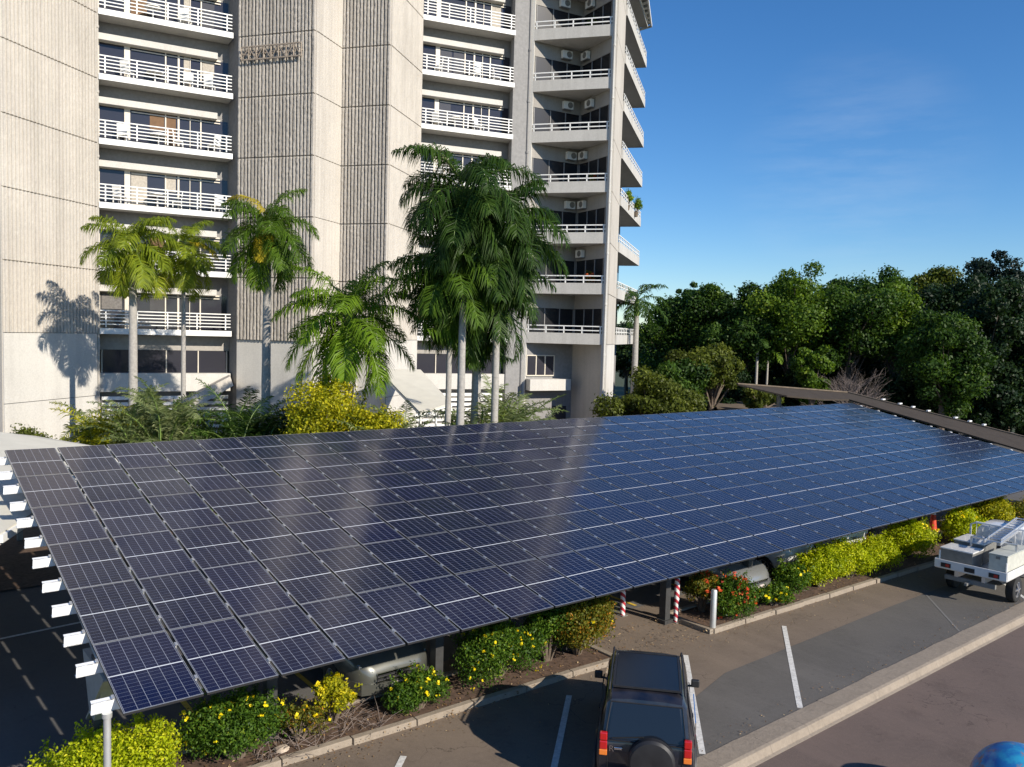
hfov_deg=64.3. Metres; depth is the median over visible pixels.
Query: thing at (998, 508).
garden shrub
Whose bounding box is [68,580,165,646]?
solar panel
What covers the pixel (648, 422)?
solar panel
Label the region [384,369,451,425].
entrance awning
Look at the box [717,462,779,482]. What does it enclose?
solar panel
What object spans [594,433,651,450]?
solar panel
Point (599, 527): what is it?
solar panel
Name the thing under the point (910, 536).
garden shrub
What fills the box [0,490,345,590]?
garden bed
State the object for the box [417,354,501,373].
window
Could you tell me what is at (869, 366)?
leafy tree
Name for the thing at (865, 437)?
solar panel
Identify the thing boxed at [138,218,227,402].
palm tree
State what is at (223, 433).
bush
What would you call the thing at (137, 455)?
solar panel
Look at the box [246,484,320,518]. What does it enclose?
solar panel
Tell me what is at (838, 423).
solar panel
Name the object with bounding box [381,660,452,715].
garden shrub
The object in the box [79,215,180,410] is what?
palm tree
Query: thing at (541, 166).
window
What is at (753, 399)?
leafy tree
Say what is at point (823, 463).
solar panel
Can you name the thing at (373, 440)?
solar panel
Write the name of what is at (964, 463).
solar panel
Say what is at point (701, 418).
solar panel
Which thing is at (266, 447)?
solar panel
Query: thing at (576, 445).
solar panel
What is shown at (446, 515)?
solar panel
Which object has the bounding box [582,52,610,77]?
window
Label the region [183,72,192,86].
balcony chair
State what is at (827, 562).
garden shrub
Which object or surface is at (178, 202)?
balcony chair
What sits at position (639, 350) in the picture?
leafy tree
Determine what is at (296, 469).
solar panel
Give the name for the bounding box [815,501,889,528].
solar panel
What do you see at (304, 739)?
dry twigs
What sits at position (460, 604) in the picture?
solar panel
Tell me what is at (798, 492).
solar panel
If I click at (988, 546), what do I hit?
toolbox
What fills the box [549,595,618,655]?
garden shrub
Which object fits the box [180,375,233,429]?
concrete ramp
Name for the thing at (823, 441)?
solar panel
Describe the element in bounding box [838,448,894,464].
solar panel
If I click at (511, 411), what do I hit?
clumping palm
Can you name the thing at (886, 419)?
solar panel
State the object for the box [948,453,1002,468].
solar panel
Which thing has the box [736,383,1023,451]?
brown carport roof
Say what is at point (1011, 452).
solar panel
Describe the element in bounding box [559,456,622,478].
solar panel
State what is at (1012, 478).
solar panel
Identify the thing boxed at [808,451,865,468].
solar panel
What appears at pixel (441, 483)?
solar panel
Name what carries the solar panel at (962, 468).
attached to the solar carport
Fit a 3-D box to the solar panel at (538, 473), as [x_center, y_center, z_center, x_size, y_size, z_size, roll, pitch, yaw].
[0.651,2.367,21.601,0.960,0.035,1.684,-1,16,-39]
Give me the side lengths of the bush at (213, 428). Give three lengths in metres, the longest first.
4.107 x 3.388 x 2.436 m
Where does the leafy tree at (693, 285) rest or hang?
on the ground
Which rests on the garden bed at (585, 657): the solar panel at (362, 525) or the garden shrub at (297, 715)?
the garden shrub at (297, 715)
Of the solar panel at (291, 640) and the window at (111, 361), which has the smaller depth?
the solar panel at (291, 640)
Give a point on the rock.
(282, 750)
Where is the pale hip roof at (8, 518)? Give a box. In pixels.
[0,432,117,544]
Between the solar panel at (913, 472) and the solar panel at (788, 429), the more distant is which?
the solar panel at (788, 429)
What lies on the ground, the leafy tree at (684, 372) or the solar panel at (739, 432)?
the leafy tree at (684, 372)
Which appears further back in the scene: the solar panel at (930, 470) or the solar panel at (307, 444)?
the solar panel at (930, 470)
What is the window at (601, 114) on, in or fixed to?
in the apartment tower
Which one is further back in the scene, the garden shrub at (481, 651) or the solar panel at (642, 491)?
the solar panel at (642, 491)
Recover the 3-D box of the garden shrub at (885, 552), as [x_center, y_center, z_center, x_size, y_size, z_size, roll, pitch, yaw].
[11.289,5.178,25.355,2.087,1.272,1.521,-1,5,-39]
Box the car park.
[0,432,1023,766]
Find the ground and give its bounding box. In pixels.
[614,355,1014,431]
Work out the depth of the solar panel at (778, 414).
34.22 m
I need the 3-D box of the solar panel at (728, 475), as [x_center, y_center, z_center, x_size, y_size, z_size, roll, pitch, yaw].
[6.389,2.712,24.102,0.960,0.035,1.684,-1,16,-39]
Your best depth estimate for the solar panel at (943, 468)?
29.11 m
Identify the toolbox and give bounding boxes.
[940,543,983,566]
[954,534,996,564]
[988,545,1023,572]
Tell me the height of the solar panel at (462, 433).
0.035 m
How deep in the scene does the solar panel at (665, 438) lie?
27.25 m
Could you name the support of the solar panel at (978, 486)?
attached to the solar carport
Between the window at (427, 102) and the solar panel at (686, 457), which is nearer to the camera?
the solar panel at (686, 457)
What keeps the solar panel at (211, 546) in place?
attached to the solar carport
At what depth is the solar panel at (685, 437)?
27.88 m
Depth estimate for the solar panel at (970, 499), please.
25.91 m
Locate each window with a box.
[98,0,227,31]
[98,41,227,92]
[99,104,227,152]
[99,167,226,212]
[99,229,226,271]
[100,291,226,330]
[100,350,228,372]
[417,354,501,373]
[420,152,506,184]
[421,96,507,133]
[423,43,509,81]
[424,0,510,28]
[526,355,554,375]
[527,308,573,332]
[531,158,578,181]
[532,210,576,231]
[532,259,575,282]
[533,107,579,131]
[534,56,581,80]
[536,5,582,28]
[574,309,602,333]
[575,258,603,282]
[577,208,605,231]
[578,156,607,180]
[580,104,609,129]
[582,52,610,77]
[583,0,612,25]
[598,677,607,725]
[601,656,610,700]
[608,702,682,744]
[615,312,616,334]
[684,663,691,709]
[687,685,693,735]
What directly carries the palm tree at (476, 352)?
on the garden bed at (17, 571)
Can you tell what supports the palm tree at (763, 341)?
on the ground
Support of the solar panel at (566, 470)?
attached to the solar carport
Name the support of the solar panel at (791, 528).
attached to the solar carport
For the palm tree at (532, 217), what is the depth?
28.44 m
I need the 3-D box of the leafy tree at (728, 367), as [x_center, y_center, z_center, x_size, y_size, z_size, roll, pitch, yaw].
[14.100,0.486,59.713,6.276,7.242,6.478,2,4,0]
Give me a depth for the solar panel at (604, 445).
25.37 m
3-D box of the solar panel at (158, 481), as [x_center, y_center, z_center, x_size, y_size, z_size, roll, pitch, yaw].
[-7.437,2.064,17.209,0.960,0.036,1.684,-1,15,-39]
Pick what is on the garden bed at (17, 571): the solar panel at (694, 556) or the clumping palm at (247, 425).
the clumping palm at (247, 425)
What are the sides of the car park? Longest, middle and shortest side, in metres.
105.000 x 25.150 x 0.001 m
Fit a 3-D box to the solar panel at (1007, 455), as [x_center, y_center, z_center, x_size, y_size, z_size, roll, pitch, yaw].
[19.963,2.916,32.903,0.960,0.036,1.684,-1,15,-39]
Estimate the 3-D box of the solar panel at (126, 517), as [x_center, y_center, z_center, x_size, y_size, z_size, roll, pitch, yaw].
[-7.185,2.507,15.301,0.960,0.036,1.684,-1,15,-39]
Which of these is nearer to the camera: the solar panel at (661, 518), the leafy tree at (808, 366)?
the solar panel at (661, 518)
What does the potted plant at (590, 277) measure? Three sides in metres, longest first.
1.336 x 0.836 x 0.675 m
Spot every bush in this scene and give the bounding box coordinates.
[10,423,57,438]
[172,396,218,440]
[216,411,282,493]
[253,425,292,486]
[268,405,314,435]
[272,369,379,518]
[347,398,413,430]
[442,409,455,424]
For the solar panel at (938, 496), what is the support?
attached to the solar carport
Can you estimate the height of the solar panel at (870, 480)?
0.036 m
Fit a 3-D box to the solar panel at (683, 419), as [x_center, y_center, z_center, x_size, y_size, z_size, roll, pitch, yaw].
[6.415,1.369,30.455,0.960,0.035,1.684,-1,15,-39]
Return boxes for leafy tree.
[589,365,714,417]
[615,320,645,396]
[624,340,662,386]
[630,289,714,371]
[641,358,713,395]
[662,341,745,410]
[673,282,700,308]
[684,280,762,333]
[692,312,778,372]
[698,368,776,411]
[738,260,837,373]
[739,349,810,399]
[740,388,783,408]
[768,369,856,406]
[788,345,834,405]
[813,343,890,408]
[814,275,848,306]
[815,284,906,390]
[822,263,918,365]
[854,372,960,433]
[859,280,927,377]
[891,308,998,429]
[901,264,964,293]
[908,273,990,361]
[950,378,1023,442]
[956,286,1023,441]
[962,249,1023,412]
[973,275,1023,431]
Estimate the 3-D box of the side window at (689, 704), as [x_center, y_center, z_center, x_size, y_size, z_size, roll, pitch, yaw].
[2.798,5.118,12.784,0.112,0.502,0.700,2,4,10]
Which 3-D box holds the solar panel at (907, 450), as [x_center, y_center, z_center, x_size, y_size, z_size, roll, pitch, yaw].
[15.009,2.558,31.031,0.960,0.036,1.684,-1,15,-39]
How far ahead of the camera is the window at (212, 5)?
41.01 m
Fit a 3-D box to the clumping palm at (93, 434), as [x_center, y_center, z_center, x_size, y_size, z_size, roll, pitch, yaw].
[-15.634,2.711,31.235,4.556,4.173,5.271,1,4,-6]
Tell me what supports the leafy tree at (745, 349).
on the ground
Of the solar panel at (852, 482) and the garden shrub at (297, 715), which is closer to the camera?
the garden shrub at (297, 715)
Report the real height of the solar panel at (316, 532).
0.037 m
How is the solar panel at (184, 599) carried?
attached to the solar carport
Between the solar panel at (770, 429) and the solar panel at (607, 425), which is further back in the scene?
the solar panel at (770, 429)
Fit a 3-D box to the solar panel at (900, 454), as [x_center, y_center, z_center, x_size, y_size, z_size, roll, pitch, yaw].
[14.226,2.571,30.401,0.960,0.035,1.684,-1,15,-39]
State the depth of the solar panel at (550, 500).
19.65 m
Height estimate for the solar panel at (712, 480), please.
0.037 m
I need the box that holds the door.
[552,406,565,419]
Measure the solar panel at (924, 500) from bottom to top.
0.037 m
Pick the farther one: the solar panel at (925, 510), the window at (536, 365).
the window at (536, 365)
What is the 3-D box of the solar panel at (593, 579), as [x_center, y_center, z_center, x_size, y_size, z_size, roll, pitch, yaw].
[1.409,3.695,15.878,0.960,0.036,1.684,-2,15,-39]
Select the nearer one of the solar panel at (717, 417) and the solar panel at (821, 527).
the solar panel at (821, 527)
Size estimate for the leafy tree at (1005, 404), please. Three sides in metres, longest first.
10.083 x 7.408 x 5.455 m
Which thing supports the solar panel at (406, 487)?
attached to the solar carport
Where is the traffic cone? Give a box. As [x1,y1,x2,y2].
[926,513,939,530]
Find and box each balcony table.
[144,4,161,17]
[146,70,163,81]
[149,193,165,206]
[150,132,166,144]
[448,116,461,126]
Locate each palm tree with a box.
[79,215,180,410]
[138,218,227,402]
[218,188,319,435]
[271,261,420,422]
[381,251,507,425]
[391,142,544,424]
[405,251,556,423]
[433,180,570,422]
[616,283,668,392]
[738,324,775,383]
[762,338,788,384]
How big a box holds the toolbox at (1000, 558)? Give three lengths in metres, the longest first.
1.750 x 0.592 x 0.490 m
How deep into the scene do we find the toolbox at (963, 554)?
23.01 m
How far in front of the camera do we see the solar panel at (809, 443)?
29.76 m
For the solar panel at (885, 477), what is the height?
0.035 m
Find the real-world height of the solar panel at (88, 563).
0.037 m
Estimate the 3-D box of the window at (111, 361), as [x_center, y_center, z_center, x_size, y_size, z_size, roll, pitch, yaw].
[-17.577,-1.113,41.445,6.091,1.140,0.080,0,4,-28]
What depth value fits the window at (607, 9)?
48.51 m
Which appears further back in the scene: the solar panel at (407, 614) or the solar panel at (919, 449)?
the solar panel at (919, 449)
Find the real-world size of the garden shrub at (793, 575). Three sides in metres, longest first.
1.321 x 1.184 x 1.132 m
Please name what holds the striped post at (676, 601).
on the asphalt apron
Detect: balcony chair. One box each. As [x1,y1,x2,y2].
[112,186,126,203]
[117,123,127,140]
[119,60,133,77]
[172,130,183,147]
[172,192,182,208]
[180,8,191,24]
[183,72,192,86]
[203,74,214,90]
[207,135,220,151]
[211,194,222,211]
[432,111,441,125]
[434,60,442,71]
[470,63,481,77]
[473,118,483,130]
[491,68,500,80]
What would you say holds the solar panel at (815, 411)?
attached to the solar carport
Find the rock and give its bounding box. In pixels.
[273,744,288,753]
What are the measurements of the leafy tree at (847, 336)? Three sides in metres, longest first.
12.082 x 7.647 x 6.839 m
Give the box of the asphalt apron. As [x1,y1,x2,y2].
[163,504,1023,766]
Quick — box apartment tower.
[0,0,651,440]
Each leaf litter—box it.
[183,535,949,766]
[291,570,940,766]
[697,593,1022,750]
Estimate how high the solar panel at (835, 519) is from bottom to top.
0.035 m
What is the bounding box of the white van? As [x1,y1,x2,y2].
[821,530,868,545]
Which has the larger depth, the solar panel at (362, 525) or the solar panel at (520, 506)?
the solar panel at (520, 506)
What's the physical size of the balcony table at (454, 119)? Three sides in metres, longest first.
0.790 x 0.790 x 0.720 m
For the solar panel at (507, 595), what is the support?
attached to the solar carport
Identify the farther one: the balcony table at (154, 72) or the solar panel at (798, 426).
the balcony table at (154, 72)
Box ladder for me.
[983,517,1023,545]
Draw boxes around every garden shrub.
[25,712,191,766]
[174,683,290,761]
[276,693,335,741]
[311,671,362,722]
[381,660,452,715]
[449,619,548,693]
[520,605,580,661]
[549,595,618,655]
[682,570,719,611]
[707,568,763,619]
[756,580,797,605]
[769,553,816,594]
[796,542,851,586]
[825,534,878,578]
[853,529,906,571]
[881,516,941,558]
[938,506,994,542]
[969,496,1017,520]
[1007,496,1023,522]
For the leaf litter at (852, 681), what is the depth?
16.72 m
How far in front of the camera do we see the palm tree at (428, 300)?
28.64 m
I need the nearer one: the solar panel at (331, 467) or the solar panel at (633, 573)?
the solar panel at (633, 573)
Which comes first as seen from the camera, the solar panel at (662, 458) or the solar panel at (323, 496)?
the solar panel at (323, 496)
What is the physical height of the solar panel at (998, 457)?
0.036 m
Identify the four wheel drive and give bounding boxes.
[593,646,698,766]
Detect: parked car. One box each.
[275,580,428,696]
[682,559,770,590]
[754,544,814,576]
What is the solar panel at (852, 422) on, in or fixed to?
attached to the solar carport
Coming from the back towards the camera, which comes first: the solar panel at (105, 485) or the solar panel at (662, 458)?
the solar panel at (662, 458)
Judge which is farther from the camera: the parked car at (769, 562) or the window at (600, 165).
the window at (600, 165)
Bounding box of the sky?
[617,0,1023,325]
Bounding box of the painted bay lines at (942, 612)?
[925,594,959,630]
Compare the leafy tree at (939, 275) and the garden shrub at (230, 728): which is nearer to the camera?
the garden shrub at (230, 728)
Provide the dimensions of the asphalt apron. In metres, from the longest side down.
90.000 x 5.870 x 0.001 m
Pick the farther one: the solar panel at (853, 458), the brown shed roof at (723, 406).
the brown shed roof at (723, 406)
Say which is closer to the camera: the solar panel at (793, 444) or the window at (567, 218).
the solar panel at (793, 444)
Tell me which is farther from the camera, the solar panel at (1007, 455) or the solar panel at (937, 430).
the solar panel at (937, 430)
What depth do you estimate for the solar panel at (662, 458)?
24.70 m
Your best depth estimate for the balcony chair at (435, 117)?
47.09 m
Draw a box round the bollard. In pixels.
[709,589,716,627]
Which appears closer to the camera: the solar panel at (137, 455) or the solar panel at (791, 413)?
the solar panel at (137, 455)
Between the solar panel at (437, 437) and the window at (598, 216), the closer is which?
the solar panel at (437, 437)
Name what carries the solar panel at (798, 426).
attached to the solar carport
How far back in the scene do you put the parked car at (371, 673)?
15.43 m
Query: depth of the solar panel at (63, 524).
14.62 m
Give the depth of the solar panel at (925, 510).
24.02 m
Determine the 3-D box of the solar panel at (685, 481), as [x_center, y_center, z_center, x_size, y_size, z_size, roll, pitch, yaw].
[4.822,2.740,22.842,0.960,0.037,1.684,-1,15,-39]
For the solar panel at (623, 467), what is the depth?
23.45 m
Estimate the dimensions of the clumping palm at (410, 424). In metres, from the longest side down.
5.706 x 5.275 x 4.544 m
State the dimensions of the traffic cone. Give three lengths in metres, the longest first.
1.040 x 0.420 x 0.420 m
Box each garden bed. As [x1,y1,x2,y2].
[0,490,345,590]
[172,645,609,766]
[679,534,953,626]
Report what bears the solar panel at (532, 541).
attached to the solar carport
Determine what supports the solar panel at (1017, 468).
attached to the solar carport
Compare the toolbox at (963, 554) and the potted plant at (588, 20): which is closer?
the toolbox at (963, 554)
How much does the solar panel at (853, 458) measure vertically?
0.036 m
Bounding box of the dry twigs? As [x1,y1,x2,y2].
[250,582,812,762]
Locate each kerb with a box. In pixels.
[164,644,612,766]
[670,517,1013,633]
[697,601,1023,766]
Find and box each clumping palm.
[49,401,158,473]
[60,411,112,443]
[72,376,212,514]
[174,378,297,494]
[329,400,431,430]
[418,373,568,424]
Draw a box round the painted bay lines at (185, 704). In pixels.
[181,520,941,721]
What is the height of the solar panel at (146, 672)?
0.036 m
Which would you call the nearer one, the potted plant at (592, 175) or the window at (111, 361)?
the window at (111, 361)
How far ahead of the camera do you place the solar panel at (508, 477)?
20.93 m
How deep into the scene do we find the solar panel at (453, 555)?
15.83 m
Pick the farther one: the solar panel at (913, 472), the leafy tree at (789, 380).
the leafy tree at (789, 380)
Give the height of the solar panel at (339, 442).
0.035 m
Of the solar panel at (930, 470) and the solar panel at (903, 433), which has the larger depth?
the solar panel at (903, 433)
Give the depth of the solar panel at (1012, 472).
30.03 m
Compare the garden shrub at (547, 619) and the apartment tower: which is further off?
the apartment tower
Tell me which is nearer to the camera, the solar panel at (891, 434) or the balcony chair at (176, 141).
the solar panel at (891, 434)
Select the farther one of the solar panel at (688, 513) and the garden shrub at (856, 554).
the garden shrub at (856, 554)
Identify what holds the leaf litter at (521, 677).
on the garden bed at (908, 562)
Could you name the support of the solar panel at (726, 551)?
attached to the solar carport
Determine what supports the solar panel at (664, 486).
attached to the solar carport
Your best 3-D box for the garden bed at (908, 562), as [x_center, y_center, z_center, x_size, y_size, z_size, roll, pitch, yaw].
[12.789,5.747,26.560,21.000,0.001,1.871,-1,5,-39]
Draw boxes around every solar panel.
[5,448,69,477]
[17,473,87,508]
[31,503,108,546]
[48,538,134,591]
[57,445,121,473]
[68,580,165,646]
[73,469,143,503]
[91,498,167,537]
[93,631,203,715]
[106,442,170,469]
[112,530,197,580]
[125,466,195,498]
[138,570,234,631]
[147,493,223,531]
[152,440,215,466]
[169,618,278,694]
[172,524,256,570]
[174,462,242,492]
[196,437,258,462]
[198,488,273,524]
[202,561,295,618]
[219,459,287,488]
[227,518,310,561]
[236,435,297,459]
[238,605,344,676]
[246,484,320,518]
[260,553,352,605]
[261,456,328,483]
[274,433,335,456]
[277,512,359,552]
[290,480,363,512]
[300,594,404,659]
[301,453,367,480]
[310,431,371,453]
[313,545,404,594]
[324,507,403,545]
[332,476,404,507]
[338,451,404,476]
[344,430,403,450]
[356,584,459,644]
[362,538,451,584]
[367,502,446,538]
[370,473,441,502]
[373,448,437,472]
[376,428,435,448]
[406,426,464,446]
[407,446,469,469]
[407,469,476,497]
[407,497,485,532]
[407,532,495,575]
[408,575,508,631]
[435,425,493,443]
[438,444,500,466]
[441,466,509,493]
[445,493,521,525]
[449,526,535,566]
[455,567,553,618]
[463,423,519,441]
[467,442,528,463]
[473,463,540,489]
[480,489,555,520]
[488,520,572,558]
[489,422,544,439]
[495,440,556,460]
[498,559,594,607]
[503,460,570,485]
[513,421,568,437]
[513,485,586,514]
[522,438,582,457]
[524,515,607,551]
[532,458,597,481]
[537,419,590,435]
[538,551,632,597]
[544,482,616,509]
[547,436,605,455]
[558,510,638,544]
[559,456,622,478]
[560,418,613,434]
[571,434,629,453]
[573,478,643,505]
[575,545,666,587]
[581,417,633,432]
[584,453,647,474]
[589,505,668,537]
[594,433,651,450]
[600,475,669,501]
[602,416,653,430]
[609,451,670,471]
[609,538,699,579]
[616,431,671,448]
[619,501,695,532]
[622,415,673,429]
[626,472,694,497]
[632,449,693,469]
[636,430,691,446]
[641,414,690,428]
[641,533,728,571]
[647,497,722,526]
[650,469,718,493]
[654,447,713,466]
[657,429,710,444]
[659,413,708,426]
[671,527,756,563]
[673,493,746,521]
[674,467,739,489]
[675,427,729,442]
[675,445,734,463]
[677,412,725,425]
[693,411,741,424]
[694,426,747,441]
[695,443,752,461]
[696,464,760,485]
[697,490,770,517]
[699,522,782,556]
[709,410,755,423]
[712,425,762,439]
[713,441,770,458]
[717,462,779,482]
[721,486,791,512]
[724,409,770,421]
[725,517,806,550]
[728,423,779,437]
[732,440,787,456]
[737,459,798,479]
[739,409,784,420]
[742,483,812,507]
[744,422,793,436]
[750,438,804,454]
[750,513,829,544]
[754,408,798,419]
[755,457,817,476]
[759,421,809,434]
[763,480,832,504]
[765,437,819,452]
[768,407,812,418]
[773,508,850,538]
[774,420,822,433]
[774,455,833,473]
[781,406,824,417]
[782,435,835,450]
[783,477,850,500]
[789,419,835,431]
[791,453,849,471]
[794,406,836,416]
[794,505,870,533]
[797,434,850,449]
[801,474,868,496]
[803,418,849,430]
[808,405,849,415]
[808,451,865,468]
[813,432,863,447]
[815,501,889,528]
[816,417,862,429]
[819,404,861,414]
[819,472,884,493]
[823,449,880,466]
[825,431,876,445]
[828,416,875,428]
[830,404,872,414]
[834,497,907,523]
[837,469,900,489]
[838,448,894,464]
[839,430,889,443]
[840,415,886,427]
[843,403,882,413]
[852,415,896,426]
[852,446,908,462]
[852,467,915,486]
[853,429,902,442]
[853,494,924,519]
[864,414,907,424]
[866,428,914,440]
[867,444,921,460]
[868,465,929,483]
[870,490,940,515]
[875,413,917,423]
[877,427,925,439]
[879,443,933,458]
[884,463,942,481]
[886,487,955,510]
[888,425,935,437]
[894,441,945,456]
[897,461,956,478]
[900,424,946,436]
[902,484,969,507]
[904,440,955,454]
[910,459,967,475]
[911,423,957,435]
[917,482,983,503]
[918,438,967,452]
[923,457,980,473]
[927,437,978,450]
[932,479,996,500]
[935,455,992,471]
[939,436,987,449]
[946,476,1008,497]
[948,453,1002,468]
[951,435,998,447]
[958,474,1020,493]
[960,451,1012,466]
[970,450,1022,464]
[972,472,1023,491]
[981,448,1023,462]
[982,469,1023,484]
[991,447,1023,457]
[994,467,1023,478]
[1005,465,1023,472]
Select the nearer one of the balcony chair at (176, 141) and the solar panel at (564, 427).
the solar panel at (564, 427)
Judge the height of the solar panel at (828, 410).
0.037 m
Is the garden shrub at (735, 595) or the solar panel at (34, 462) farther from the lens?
the garden shrub at (735, 595)
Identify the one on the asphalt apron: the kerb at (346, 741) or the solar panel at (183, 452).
the kerb at (346, 741)
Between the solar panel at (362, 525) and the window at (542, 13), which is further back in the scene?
the window at (542, 13)
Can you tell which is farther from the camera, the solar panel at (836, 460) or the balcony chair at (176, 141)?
the balcony chair at (176, 141)
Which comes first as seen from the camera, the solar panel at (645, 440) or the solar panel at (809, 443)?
the solar panel at (645, 440)
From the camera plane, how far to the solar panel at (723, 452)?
26.60 m
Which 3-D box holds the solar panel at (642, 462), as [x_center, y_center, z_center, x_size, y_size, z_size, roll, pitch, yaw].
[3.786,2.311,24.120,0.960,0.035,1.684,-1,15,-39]
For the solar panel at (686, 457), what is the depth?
25.36 m
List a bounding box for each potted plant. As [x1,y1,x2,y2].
[585,15,596,25]
[585,270,595,282]
[588,172,596,180]
[623,188,633,209]
[631,197,642,216]
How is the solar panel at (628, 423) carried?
attached to the solar carport
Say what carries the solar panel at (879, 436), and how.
attached to the solar carport
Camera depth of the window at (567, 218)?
50.72 m
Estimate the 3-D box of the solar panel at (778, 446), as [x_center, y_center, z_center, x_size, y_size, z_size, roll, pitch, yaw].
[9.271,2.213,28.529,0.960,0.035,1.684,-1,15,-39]
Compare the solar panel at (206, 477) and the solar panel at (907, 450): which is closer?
the solar panel at (206, 477)
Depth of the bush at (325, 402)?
28.85 m
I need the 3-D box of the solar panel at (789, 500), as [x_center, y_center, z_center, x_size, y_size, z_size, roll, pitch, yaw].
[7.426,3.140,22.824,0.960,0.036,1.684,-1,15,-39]
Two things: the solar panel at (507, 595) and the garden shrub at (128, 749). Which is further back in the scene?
the solar panel at (507, 595)
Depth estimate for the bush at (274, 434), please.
29.87 m
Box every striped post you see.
[617,590,627,616]
[673,578,679,623]
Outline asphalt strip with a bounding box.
[691,575,1023,756]
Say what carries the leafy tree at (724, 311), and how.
on the ground
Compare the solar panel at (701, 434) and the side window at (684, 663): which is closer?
the side window at (684, 663)
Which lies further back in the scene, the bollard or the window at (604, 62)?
the window at (604, 62)
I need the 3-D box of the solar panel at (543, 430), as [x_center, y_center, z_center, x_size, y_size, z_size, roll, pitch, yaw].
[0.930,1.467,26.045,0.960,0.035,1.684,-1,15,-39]
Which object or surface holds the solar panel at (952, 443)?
attached to the solar carport
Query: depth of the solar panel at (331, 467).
19.68 m
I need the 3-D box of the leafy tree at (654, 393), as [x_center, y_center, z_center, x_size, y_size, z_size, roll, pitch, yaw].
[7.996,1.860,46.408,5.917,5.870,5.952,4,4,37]
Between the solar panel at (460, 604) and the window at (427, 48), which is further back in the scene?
the window at (427, 48)
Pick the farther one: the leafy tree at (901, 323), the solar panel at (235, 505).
the leafy tree at (901, 323)
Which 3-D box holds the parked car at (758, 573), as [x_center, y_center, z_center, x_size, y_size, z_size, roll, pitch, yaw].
[5.310,4.963,23.869,2.120,1.630,4.590,-1,5,-39]
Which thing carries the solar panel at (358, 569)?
attached to the solar carport
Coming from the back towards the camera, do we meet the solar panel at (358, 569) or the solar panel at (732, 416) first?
the solar panel at (732, 416)
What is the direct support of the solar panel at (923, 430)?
attached to the solar carport
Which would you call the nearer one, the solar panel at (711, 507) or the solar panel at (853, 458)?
the solar panel at (711, 507)
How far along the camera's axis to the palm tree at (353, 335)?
29.82 m
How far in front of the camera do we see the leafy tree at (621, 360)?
90.94 m
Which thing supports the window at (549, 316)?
in the apartment tower
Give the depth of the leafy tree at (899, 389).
62.22 m
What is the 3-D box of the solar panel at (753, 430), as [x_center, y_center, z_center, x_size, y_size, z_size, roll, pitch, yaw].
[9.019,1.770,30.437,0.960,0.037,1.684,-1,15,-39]
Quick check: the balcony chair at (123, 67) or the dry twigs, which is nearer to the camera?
the dry twigs
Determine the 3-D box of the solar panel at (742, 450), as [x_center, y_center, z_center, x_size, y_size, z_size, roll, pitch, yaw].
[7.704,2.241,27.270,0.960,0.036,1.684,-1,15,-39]
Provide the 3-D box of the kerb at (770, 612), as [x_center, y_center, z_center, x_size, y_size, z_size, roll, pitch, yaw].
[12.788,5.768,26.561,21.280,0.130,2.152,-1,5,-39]
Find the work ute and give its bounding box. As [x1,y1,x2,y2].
[934,519,1023,601]
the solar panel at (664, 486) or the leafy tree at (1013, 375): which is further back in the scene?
the leafy tree at (1013, 375)
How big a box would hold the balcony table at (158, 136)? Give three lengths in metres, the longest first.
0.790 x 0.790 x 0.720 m
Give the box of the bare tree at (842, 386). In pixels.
[801,366,891,407]
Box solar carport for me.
[0,405,1022,750]
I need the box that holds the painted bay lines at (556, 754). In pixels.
[0,581,1023,766]
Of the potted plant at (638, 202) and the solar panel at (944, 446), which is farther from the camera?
the potted plant at (638, 202)
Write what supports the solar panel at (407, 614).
attached to the solar carport
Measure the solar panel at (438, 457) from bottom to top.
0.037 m
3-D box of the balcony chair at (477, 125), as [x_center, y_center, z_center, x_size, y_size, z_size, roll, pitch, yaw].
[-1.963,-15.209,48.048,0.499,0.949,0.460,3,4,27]
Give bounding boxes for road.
[755,625,1023,766]
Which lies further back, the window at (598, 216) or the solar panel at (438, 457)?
the window at (598, 216)
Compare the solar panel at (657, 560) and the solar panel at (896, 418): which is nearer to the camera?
the solar panel at (657, 560)
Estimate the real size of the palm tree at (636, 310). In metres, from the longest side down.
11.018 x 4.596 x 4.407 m
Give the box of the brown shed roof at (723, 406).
[715,401,783,409]
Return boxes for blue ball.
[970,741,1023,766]
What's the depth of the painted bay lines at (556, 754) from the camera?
15.84 m
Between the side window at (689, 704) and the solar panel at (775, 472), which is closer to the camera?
the side window at (689, 704)
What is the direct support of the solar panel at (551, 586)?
attached to the solar carport
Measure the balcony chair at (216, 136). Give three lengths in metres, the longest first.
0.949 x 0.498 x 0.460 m
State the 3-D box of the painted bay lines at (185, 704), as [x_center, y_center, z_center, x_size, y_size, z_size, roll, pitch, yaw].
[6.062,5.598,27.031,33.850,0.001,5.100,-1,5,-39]
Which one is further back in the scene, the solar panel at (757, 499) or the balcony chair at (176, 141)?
the balcony chair at (176, 141)
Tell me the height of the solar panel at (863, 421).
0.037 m
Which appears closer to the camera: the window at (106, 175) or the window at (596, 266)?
the window at (106, 175)
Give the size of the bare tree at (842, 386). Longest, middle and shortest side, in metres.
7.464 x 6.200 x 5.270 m
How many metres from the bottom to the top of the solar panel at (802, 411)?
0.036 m
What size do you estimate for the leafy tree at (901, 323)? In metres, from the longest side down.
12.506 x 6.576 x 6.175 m
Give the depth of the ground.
115.56 m
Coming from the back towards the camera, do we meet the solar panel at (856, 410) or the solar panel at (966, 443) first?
the solar panel at (856, 410)
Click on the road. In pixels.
(963, 711)
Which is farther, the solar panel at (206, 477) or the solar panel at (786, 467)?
the solar panel at (786, 467)
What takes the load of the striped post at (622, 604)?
on the asphalt apron
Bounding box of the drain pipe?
[102,711,111,766]
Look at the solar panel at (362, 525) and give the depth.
16.49 m
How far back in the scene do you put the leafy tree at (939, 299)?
69.73 m

